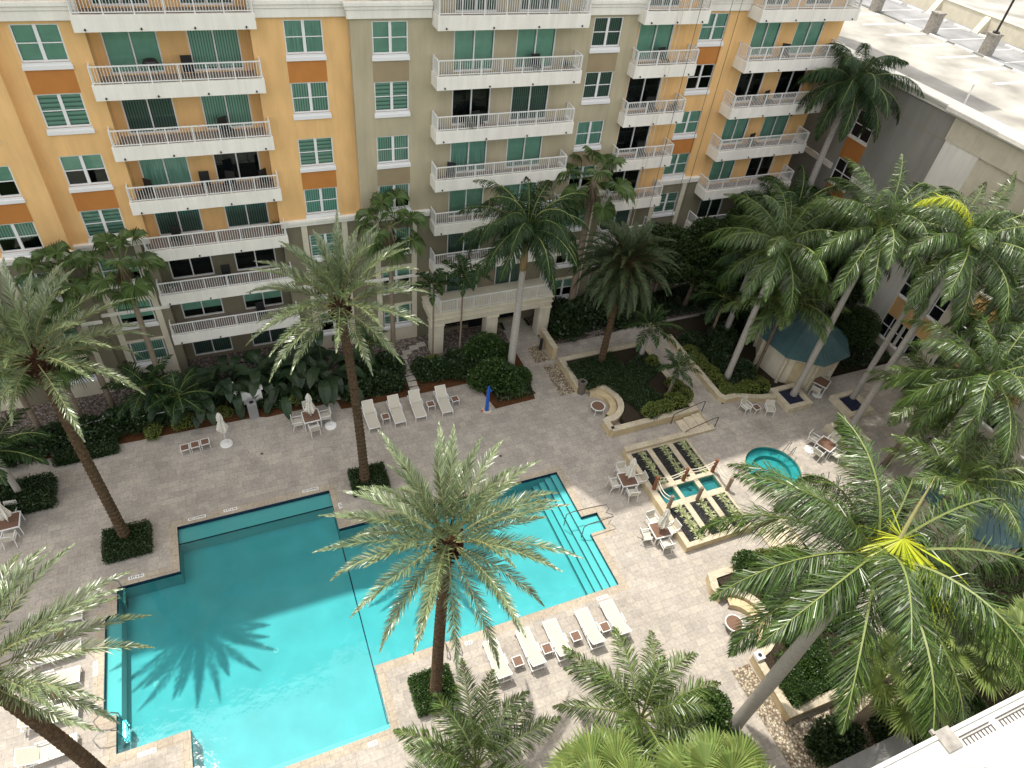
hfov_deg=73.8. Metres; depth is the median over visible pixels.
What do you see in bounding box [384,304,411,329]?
window
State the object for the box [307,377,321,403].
dark shrub
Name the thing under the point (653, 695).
coconut palm
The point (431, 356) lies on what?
variegated shrub
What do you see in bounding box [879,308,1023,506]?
royal palm
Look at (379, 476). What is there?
clipped hedge
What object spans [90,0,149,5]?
sliding door
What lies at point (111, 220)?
window
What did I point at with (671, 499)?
rope post
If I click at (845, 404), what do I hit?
square planter
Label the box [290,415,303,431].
armchair
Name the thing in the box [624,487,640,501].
armchair
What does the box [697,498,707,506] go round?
ribbon plant
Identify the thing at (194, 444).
side table
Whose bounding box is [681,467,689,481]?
rope post
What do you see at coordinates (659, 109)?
hanging rope
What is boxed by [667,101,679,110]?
potted plant
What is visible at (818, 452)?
armchair
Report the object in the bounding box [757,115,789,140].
sliding door
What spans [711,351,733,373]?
dark shrub
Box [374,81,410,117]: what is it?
window
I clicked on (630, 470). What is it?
closed umbrella
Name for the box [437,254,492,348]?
christmas palm
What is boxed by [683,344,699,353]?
variegated shrub
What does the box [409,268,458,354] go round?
christmas palm
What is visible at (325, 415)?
armchair
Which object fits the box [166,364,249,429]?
bird of paradise
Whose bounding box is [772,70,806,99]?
sliding door
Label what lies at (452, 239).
sliding door
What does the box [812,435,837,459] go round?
dining table
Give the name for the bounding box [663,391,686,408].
variegated shrub
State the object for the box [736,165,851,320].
royal palm
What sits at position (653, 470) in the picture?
ribbon plant
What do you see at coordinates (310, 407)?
closed umbrella
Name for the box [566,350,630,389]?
ground hedge
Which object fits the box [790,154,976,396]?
royal palm
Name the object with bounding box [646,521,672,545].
dining table
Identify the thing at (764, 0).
sliding door
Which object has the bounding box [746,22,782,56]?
sliding door
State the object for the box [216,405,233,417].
variegated shrub
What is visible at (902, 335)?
window
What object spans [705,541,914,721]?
curved planter
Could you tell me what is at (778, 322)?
palm
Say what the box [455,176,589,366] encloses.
royal palm
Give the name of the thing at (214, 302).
sliding door
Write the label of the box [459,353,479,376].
dark shrub
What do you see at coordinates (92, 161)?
window
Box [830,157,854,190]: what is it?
window
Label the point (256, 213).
sliding door
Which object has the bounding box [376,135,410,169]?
window
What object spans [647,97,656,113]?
balcony chair
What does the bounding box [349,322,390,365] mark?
palm
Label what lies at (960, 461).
coconut palm
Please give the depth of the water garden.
40.87 m
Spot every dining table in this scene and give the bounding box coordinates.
[0,511,25,537]
[301,408,321,430]
[616,472,638,493]
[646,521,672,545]
[809,376,830,394]
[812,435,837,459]
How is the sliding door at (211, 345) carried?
in the apartment building at (344, 108)
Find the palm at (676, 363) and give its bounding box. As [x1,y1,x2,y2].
[655,348,702,391]
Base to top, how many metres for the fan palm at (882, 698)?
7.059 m
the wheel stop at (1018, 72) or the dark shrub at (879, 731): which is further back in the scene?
the wheel stop at (1018, 72)
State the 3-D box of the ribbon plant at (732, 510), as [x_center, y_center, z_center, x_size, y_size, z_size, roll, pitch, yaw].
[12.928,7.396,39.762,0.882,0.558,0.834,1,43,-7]
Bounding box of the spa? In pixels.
[743,442,803,490]
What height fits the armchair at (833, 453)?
0.948 m
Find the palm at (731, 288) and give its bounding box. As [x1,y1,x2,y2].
[687,267,757,336]
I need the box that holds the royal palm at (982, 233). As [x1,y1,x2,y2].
[847,171,1023,429]
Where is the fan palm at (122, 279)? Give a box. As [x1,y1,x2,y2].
[74,227,171,378]
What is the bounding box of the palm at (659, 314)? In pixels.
[621,303,684,354]
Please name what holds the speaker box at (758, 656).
on the curved planter at (718, 578)
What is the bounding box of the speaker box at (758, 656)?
[752,650,765,661]
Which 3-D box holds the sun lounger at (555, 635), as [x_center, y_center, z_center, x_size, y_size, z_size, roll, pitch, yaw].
[2.210,12.446,33.281,0.790,0.812,2.105,-11,46,-19]
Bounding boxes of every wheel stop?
[905,23,921,31]
[907,5,922,11]
[929,33,946,41]
[953,24,971,31]
[954,44,973,53]
[983,56,1003,66]
[1004,44,1023,52]
[1012,69,1023,75]
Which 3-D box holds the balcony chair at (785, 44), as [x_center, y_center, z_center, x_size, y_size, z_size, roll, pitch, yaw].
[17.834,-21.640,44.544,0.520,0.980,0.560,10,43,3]
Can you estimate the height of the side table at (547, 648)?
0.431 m
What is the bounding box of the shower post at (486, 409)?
[481,386,491,413]
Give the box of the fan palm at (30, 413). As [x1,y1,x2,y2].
[0,302,58,429]
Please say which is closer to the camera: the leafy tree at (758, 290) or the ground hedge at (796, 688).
the ground hedge at (796, 688)
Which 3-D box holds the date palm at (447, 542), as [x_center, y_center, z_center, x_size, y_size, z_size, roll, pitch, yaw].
[-2.431,8.669,25.821,8.768,15.599,8.390,-12,46,-19]
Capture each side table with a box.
[53,628,67,641]
[179,443,190,455]
[190,440,200,452]
[200,438,210,449]
[381,413,390,422]
[426,400,435,411]
[450,395,459,405]
[510,655,524,670]
[540,642,553,656]
[568,630,582,645]
[597,621,611,634]
[750,404,761,414]
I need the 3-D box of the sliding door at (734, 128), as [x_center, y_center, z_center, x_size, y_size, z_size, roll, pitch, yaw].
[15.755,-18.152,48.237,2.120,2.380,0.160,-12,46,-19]
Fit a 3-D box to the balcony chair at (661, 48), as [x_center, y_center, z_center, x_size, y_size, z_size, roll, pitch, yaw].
[9.195,-19.909,41.525,0.520,0.980,0.560,-18,49,-24]
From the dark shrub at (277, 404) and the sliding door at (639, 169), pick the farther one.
the sliding door at (639, 169)
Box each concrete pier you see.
[868,0,885,11]
[923,10,946,34]
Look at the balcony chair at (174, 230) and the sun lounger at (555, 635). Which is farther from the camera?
the balcony chair at (174, 230)
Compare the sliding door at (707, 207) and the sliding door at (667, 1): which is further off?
the sliding door at (707, 207)
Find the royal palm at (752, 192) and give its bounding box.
[727,183,803,304]
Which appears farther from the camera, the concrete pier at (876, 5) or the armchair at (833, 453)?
the concrete pier at (876, 5)
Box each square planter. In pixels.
[768,383,812,412]
[823,418,870,449]
[828,389,873,419]
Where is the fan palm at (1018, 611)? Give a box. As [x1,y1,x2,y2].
[970,593,1023,694]
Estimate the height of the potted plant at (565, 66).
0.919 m
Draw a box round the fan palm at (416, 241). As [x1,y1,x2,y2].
[351,189,430,351]
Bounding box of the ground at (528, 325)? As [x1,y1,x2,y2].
[114,315,921,676]
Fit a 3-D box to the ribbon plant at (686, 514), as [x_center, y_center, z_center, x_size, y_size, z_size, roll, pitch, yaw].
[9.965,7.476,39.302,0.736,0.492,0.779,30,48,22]
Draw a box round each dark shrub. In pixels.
[0,434,34,467]
[29,421,67,456]
[61,413,105,447]
[96,404,131,443]
[125,401,164,434]
[163,399,183,424]
[192,389,220,407]
[256,392,267,408]
[268,391,291,410]
[287,383,307,404]
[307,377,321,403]
[338,376,347,397]
[344,374,373,402]
[354,358,381,387]
[371,367,405,393]
[374,350,406,379]
[409,356,428,379]
[423,356,453,379]
[444,347,463,363]
[444,357,467,380]
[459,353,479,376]
[547,303,562,332]
[550,296,593,341]
[551,296,566,309]
[577,294,604,326]
[596,300,632,329]
[626,292,638,320]
[635,295,657,321]
[679,330,705,348]
[706,321,737,344]
[707,336,733,358]
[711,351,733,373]
[734,358,757,379]
[803,713,867,765]
[865,711,920,745]
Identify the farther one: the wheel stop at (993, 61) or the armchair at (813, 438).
the wheel stop at (993, 61)
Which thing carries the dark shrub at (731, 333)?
on the garden soil
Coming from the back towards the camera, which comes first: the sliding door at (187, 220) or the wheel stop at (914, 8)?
the wheel stop at (914, 8)
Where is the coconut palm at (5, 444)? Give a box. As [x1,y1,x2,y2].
[0,408,55,492]
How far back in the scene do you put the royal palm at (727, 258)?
45.78 m
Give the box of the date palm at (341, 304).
[246,209,428,483]
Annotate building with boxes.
[0,0,862,410]
[872,691,1023,767]
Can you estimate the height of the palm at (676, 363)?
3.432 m
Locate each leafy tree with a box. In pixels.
[641,222,699,295]
[678,215,736,306]
[715,206,757,298]
[739,266,809,325]
[788,188,833,224]
[793,237,862,307]
[816,255,871,311]
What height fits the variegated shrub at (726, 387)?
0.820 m
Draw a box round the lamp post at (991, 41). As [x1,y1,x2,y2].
[978,0,1014,56]
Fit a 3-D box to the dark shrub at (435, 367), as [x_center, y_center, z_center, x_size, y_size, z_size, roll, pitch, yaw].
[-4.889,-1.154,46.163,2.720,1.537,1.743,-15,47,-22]
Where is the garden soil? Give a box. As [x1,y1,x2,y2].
[661,295,1023,710]
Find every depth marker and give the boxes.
[93,661,97,676]
[128,573,143,579]
[137,747,155,757]
[188,514,205,520]
[223,507,236,511]
[302,487,318,492]
[368,740,377,746]
[464,640,472,645]
[596,594,608,600]
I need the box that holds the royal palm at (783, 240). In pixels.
[699,180,858,379]
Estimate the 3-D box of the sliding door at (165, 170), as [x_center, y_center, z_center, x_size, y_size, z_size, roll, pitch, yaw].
[-18.757,-11.805,36.780,2.390,2.380,0.160,-12,46,-19]
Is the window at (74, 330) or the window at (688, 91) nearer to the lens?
the window at (74, 330)
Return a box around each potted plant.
[164,278,179,290]
[270,220,280,233]
[461,116,475,129]
[559,58,570,70]
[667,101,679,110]
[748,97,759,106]
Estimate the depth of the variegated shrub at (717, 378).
47.63 m
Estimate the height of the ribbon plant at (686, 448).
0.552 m
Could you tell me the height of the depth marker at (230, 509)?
0.006 m
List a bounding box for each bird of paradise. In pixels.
[135,364,215,425]
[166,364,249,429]
[183,355,268,419]
[213,349,289,406]
[245,352,310,419]
[257,341,337,392]
[275,330,365,406]
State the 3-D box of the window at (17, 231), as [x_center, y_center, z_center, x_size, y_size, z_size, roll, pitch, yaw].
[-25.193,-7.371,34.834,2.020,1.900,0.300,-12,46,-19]
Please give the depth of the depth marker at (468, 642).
33.13 m
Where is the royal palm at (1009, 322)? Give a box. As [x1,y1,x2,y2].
[934,260,1023,456]
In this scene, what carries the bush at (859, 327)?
on the garden soil
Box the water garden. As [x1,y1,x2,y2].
[623,438,752,552]
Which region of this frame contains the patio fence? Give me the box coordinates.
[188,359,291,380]
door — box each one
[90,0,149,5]
[100,31,164,73]
[120,98,178,134]
[138,157,192,187]
[154,209,204,235]
[168,256,214,278]
[179,0,232,4]
[180,298,224,318]
[186,30,243,70]
[192,337,233,355]
[200,94,253,129]
[212,151,260,181]
[224,202,269,228]
[234,248,276,270]
[243,290,283,308]
[251,327,289,345]
[446,270,476,291]
[447,231,479,256]
[448,188,483,216]
[450,141,486,172]
[451,88,490,124]
[453,30,494,71]
[456,0,496,11]
[494,263,519,284]
[501,182,536,210]
[505,136,542,167]
[509,85,549,120]
[514,29,556,68]
[519,0,560,11]
[598,209,630,231]
[607,169,640,194]
[614,126,650,154]
[623,78,661,109]
[633,23,674,61]
[650,0,680,7]
[695,198,722,219]
[706,160,735,183]
[719,118,749,144]
[732,72,765,102]
[744,156,774,178]
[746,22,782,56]
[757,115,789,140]
[762,0,789,5]
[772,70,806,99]
[785,362,805,383]
[788,21,825,54]
[805,0,833,5]
[945,535,976,561]
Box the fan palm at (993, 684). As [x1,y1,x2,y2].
[894,604,1021,703]
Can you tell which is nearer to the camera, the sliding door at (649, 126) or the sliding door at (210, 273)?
the sliding door at (210, 273)
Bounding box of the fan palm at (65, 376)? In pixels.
[11,317,97,418]
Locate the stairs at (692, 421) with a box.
[670,401,718,431]
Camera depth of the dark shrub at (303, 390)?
43.32 m
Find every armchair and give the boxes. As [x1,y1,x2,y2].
[0,530,20,549]
[3,500,17,512]
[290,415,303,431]
[308,422,321,438]
[319,406,331,422]
[605,476,620,493]
[614,461,626,472]
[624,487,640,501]
[635,470,648,486]
[636,527,652,544]
[643,509,658,522]
[657,537,675,555]
[668,518,681,533]
[737,396,752,414]
[762,400,775,416]
[804,429,820,443]
[808,384,821,398]
[809,446,825,461]
[824,371,831,379]
[827,431,840,442]
[828,448,844,462]
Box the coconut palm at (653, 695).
[552,626,720,765]
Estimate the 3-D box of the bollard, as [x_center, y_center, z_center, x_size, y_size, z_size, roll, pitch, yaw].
[2.108,-2.875,49.339,0.228,1.000,0.240,-12,46,-19]
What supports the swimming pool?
in the pool deck
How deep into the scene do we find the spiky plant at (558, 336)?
50.57 m
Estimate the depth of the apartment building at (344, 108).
39.10 m
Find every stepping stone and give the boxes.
[402,349,411,354]
[404,370,412,375]
[405,375,415,381]
[407,381,417,386]
[409,345,418,350]
[416,342,425,346]
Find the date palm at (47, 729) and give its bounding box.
[0,543,153,767]
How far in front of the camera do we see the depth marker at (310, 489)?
38.78 m
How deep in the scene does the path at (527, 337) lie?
49.98 m
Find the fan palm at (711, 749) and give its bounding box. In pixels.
[646,723,774,767]
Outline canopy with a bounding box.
[828,731,913,767]
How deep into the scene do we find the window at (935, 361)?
48.76 m
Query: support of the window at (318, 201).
in the apartment building at (344, 108)
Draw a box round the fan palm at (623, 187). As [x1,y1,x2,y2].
[554,145,635,301]
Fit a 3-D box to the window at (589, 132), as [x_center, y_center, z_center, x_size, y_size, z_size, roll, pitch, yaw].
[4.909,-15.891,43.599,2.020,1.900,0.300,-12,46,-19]
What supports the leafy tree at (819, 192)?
on the gravel strip
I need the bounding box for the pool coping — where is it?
[92,465,628,767]
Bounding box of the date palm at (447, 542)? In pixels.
[312,421,582,697]
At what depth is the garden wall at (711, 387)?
46.96 m
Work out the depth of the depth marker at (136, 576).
33.98 m
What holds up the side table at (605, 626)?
on the pool deck
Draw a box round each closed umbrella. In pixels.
[0,502,10,520]
[216,412,227,440]
[305,393,314,414]
[625,458,636,477]
[658,508,670,529]
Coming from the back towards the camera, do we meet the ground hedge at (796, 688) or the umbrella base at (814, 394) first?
the umbrella base at (814, 394)
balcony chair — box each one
[138,178,154,200]
[169,226,182,245]
[180,55,195,78]
[198,171,212,192]
[217,116,234,137]
[220,264,232,282]
[223,170,236,190]
[255,301,267,317]
[258,168,273,187]
[445,162,455,179]
[472,110,484,128]
[530,53,541,71]
[637,142,645,156]
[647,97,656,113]
[655,47,668,64]
[747,133,758,146]
[761,90,772,105]
[778,43,790,57]
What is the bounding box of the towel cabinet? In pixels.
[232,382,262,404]
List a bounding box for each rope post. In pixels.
[652,476,659,489]
[666,495,674,508]
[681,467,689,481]
[695,486,703,500]
[710,458,718,472]
[725,477,733,490]
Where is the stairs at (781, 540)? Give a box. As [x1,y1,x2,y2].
[752,509,808,547]
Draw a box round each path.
[502,305,900,659]
[527,346,907,767]
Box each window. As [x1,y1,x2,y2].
[0,166,25,204]
[0,222,43,258]
[8,23,73,70]
[14,272,62,303]
[35,93,94,135]
[48,318,77,346]
[58,154,113,192]
[67,357,97,384]
[79,208,130,243]
[98,256,141,288]
[115,299,158,330]
[129,339,170,367]
[282,19,326,61]
[290,82,331,119]
[297,137,336,172]
[304,187,340,219]
[309,232,341,261]
[319,313,350,336]
[371,21,409,60]
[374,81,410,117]
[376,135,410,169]
[378,183,410,214]
[382,227,411,256]
[382,267,409,294]
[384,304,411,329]
[468,318,481,326]
[551,278,571,298]
[555,244,578,268]
[563,206,585,231]
[568,165,595,189]
[573,120,603,151]
[580,71,613,104]
[589,17,623,52]
[651,192,678,217]
[661,153,689,179]
[671,110,701,139]
[683,64,714,95]
[696,13,729,46]
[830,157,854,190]
[850,110,875,144]
[879,313,903,344]
[894,327,922,359]
[899,272,925,302]
[917,289,951,322]
[929,354,955,375]
[955,319,987,349]
[982,400,1003,430]
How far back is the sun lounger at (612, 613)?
34.41 m
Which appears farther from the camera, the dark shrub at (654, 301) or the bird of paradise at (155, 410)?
the dark shrub at (654, 301)
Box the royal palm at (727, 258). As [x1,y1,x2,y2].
[709,215,806,329]
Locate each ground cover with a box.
[0,284,750,442]
[676,294,892,387]
[762,427,1023,692]
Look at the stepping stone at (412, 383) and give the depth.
45.73 m
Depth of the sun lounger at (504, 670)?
32.14 m
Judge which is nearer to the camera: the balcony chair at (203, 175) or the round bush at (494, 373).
the balcony chair at (203, 175)
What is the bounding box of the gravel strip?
[0,286,751,437]
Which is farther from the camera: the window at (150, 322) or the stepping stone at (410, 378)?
the stepping stone at (410, 378)
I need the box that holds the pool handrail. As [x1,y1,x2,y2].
[563,504,613,537]
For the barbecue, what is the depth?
32.43 m
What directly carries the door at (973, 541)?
in the pavilion at (999, 537)
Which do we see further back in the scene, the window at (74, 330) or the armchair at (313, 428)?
the armchair at (313, 428)
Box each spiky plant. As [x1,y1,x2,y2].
[552,331,568,341]
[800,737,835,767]
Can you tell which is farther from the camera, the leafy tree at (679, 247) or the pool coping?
the leafy tree at (679, 247)
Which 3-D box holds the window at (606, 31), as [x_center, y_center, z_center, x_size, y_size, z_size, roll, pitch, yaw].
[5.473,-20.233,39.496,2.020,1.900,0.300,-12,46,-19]
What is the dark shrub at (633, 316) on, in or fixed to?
on the gravel strip
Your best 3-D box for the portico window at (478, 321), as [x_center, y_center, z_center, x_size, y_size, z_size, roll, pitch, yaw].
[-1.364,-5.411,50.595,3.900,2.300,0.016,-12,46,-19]
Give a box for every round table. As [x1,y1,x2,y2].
[590,401,604,415]
[722,614,743,634]
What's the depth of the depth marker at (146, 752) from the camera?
28.39 m
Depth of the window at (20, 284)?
36.56 m
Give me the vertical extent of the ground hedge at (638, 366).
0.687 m
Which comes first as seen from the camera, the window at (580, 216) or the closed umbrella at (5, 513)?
the closed umbrella at (5, 513)
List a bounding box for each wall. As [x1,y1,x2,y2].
[539,328,557,359]
[622,424,714,455]
[666,334,776,403]
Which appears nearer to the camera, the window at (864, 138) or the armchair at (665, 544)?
the armchair at (665, 544)
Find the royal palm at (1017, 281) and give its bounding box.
[916,211,1023,406]
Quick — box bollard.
[539,338,543,349]
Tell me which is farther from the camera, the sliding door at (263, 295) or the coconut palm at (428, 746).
the sliding door at (263, 295)
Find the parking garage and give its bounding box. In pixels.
[784,0,1023,471]
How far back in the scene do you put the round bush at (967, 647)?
33.86 m
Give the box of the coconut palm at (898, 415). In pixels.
[865,344,1011,467]
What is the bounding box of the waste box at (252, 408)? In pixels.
[246,399,258,418]
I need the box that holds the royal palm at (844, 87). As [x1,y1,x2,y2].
[790,42,924,200]
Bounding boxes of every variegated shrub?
[143,421,163,440]
[170,412,192,430]
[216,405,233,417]
[290,394,302,405]
[424,354,440,360]
[640,401,662,417]
[645,354,659,365]
[656,398,674,412]
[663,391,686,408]
[664,377,685,391]
[677,384,693,402]
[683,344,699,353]
[690,351,708,367]
[700,362,719,375]
[708,372,726,385]
[717,381,733,394]
[732,383,747,394]
[739,379,760,393]
[752,375,770,393]
[753,548,774,565]
[769,545,784,561]
[780,543,801,559]
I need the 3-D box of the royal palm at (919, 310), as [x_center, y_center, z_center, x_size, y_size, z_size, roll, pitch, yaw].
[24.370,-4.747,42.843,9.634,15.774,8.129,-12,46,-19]
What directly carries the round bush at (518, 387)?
on the mulch bed
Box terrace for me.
[687,362,1016,544]
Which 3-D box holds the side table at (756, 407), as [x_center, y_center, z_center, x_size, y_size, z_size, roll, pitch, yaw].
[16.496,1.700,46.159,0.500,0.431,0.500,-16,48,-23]
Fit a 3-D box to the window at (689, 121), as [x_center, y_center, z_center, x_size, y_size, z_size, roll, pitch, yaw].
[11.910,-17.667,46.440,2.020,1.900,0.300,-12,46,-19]
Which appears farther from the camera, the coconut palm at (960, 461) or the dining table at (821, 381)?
the dining table at (821, 381)
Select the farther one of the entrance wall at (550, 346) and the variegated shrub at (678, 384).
the entrance wall at (550, 346)
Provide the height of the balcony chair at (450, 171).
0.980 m
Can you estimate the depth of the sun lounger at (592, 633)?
33.87 m
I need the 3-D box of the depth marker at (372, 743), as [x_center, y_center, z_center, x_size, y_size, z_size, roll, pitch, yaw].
[-6.020,15.534,29.459,0.401,0.006,0.186,-12,46,-19]
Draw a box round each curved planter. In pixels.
[557,342,698,436]
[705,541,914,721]
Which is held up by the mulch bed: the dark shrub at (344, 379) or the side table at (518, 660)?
the dark shrub at (344, 379)
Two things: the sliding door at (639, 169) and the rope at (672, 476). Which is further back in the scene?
the sliding door at (639, 169)
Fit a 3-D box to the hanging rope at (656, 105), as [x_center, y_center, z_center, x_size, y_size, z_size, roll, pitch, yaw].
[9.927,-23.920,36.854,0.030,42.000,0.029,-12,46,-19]
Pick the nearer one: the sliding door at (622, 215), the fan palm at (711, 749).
the fan palm at (711, 749)
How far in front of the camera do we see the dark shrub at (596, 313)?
51.51 m
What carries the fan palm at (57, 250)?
on the gravel strip
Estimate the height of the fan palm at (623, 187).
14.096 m
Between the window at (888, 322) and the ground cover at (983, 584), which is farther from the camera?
the window at (888, 322)
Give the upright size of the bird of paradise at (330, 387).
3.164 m
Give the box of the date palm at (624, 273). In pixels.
[567,219,681,361]
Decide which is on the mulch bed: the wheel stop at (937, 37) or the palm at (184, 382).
the palm at (184, 382)
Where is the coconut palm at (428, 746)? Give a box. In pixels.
[393,657,560,767]
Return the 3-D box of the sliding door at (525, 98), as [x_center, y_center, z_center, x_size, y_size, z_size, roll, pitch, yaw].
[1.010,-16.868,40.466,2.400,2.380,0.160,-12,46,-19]
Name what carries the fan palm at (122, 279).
on the gravel strip
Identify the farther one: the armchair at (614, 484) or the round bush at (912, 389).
the round bush at (912, 389)
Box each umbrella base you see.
[220,439,232,447]
[325,421,336,429]
[804,445,813,453]
[812,391,821,397]
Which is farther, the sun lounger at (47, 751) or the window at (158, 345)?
the window at (158, 345)
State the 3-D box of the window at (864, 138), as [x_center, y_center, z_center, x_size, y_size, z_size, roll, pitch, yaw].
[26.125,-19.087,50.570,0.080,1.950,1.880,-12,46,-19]
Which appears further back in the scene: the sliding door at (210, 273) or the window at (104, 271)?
the sliding door at (210, 273)
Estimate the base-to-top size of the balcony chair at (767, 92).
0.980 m
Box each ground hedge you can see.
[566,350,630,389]
[600,365,665,419]
[622,352,662,382]
[755,573,842,686]
[779,652,837,707]
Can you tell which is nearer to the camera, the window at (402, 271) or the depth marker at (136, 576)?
the depth marker at (136, 576)
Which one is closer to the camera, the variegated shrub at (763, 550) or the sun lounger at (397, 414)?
the variegated shrub at (763, 550)
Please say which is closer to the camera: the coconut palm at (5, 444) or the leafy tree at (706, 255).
the coconut palm at (5, 444)
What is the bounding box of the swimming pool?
[103,472,617,767]
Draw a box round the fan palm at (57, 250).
[12,239,115,407]
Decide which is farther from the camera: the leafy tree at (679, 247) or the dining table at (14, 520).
the leafy tree at (679, 247)
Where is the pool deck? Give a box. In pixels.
[0,325,891,767]
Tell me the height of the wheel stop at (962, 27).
0.160 m
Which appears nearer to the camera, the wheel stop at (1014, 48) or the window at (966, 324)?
the window at (966, 324)
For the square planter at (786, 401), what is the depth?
47.05 m
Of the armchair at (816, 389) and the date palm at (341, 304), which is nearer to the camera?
the date palm at (341, 304)
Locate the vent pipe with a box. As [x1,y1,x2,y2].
[963,80,976,103]
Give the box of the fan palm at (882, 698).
[844,629,965,743]
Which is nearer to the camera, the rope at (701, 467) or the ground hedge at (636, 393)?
the rope at (701, 467)
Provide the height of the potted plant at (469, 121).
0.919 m
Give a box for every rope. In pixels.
[628,0,681,223]
[631,1,685,225]
[640,0,702,242]
[657,481,670,499]
[660,470,685,480]
[670,2,732,220]
[681,0,742,209]
[688,461,715,472]
[716,463,729,481]
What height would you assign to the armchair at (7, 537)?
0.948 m
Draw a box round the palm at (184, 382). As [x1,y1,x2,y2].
[145,368,214,421]
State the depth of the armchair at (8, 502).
35.41 m
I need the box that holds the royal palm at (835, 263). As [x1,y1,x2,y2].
[818,195,913,311]
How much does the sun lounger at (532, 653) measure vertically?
0.812 m
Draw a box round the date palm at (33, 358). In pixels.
[0,257,155,538]
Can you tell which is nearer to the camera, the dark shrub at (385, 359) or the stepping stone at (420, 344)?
the dark shrub at (385, 359)
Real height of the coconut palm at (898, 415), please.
8.958 m
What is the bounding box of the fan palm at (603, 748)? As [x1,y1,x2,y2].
[543,719,662,767]
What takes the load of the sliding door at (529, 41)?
in the apartment building at (344, 108)
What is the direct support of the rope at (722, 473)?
attached to the rope post at (713, 468)
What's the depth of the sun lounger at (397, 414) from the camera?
43.38 m
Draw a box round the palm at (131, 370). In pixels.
[100,354,182,421]
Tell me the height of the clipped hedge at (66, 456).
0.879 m
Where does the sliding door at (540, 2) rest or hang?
in the apartment building at (344, 108)
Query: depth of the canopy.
28.17 m
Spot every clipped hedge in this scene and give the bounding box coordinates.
[0,471,59,515]
[50,436,120,466]
[100,518,153,564]
[347,461,390,497]
[407,663,459,717]
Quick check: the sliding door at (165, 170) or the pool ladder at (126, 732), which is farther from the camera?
the sliding door at (165, 170)
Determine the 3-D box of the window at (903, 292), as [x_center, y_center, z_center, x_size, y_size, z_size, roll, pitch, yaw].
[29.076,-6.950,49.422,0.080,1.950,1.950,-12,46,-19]
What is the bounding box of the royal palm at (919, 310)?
[849,181,1023,399]
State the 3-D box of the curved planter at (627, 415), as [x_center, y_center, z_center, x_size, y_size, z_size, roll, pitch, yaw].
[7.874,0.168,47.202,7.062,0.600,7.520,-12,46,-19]
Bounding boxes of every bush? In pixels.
[460,331,508,363]
[465,356,523,393]
[503,374,526,396]
[515,365,532,385]
[673,687,734,737]
[727,731,744,738]
[730,549,763,577]
[803,570,855,629]
[834,305,882,347]
[877,599,928,635]
[902,381,927,395]
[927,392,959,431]
[927,694,981,728]
[951,632,979,664]
[965,693,988,710]
[1006,473,1023,491]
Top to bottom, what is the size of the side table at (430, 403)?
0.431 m
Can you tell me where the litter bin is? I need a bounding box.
[577,378,587,394]
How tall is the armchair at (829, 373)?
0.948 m
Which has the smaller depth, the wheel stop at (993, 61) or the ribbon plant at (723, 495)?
the ribbon plant at (723, 495)
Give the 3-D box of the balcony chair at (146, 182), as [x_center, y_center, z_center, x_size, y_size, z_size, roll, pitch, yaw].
[-19.465,-10.315,36.209,0.520,0.980,0.560,18,44,11]
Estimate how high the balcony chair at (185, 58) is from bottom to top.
0.980 m
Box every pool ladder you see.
[92,712,129,744]
[97,580,128,609]
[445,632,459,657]
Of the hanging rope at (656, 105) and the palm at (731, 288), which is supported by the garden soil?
the palm at (731, 288)
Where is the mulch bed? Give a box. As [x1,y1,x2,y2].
[13,353,534,465]
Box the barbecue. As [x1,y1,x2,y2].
[142,58,162,82]
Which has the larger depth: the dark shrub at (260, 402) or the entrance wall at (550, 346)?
the entrance wall at (550, 346)
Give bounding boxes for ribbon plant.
[646,460,656,467]
[649,465,657,474]
[674,464,682,472]
[674,503,686,513]
[679,509,689,520]
[681,443,691,451]
[682,514,692,523]
[687,518,696,529]
[690,524,699,534]
[693,530,705,541]
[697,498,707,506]
[705,509,715,515]
[716,492,728,498]
[727,505,738,514]
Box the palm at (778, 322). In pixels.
[719,262,850,371]
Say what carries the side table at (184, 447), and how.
on the pool deck
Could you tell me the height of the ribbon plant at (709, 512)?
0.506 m
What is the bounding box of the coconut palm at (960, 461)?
[880,409,1023,550]
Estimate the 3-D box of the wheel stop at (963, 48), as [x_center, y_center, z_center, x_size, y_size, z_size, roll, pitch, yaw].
[38.062,-28.249,57.466,0.180,0.160,1.850,-12,46,-19]
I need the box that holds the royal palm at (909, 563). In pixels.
[697,412,1023,742]
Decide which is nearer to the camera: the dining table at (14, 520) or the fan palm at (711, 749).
the fan palm at (711, 749)
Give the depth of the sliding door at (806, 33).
45.39 m
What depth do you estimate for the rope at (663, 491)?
39.76 m
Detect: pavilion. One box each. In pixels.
[753,310,850,390]
[904,458,1023,570]
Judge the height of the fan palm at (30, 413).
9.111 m
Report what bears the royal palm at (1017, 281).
on the terrace
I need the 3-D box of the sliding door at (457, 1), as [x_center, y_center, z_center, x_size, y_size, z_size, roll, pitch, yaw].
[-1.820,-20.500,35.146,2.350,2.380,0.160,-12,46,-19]
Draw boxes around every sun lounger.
[14,732,79,767]
[17,699,79,735]
[21,665,82,696]
[24,638,83,669]
[28,608,83,631]
[361,399,380,432]
[386,394,406,427]
[407,389,426,421]
[433,384,453,416]
[482,638,512,682]
[514,627,546,673]
[541,618,572,663]
[573,607,605,651]
[598,599,631,640]
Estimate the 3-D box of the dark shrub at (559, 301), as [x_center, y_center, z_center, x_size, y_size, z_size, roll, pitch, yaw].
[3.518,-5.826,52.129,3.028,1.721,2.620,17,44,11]
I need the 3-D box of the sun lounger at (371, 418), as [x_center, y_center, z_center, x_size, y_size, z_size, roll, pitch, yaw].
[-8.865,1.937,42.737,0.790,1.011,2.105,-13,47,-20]

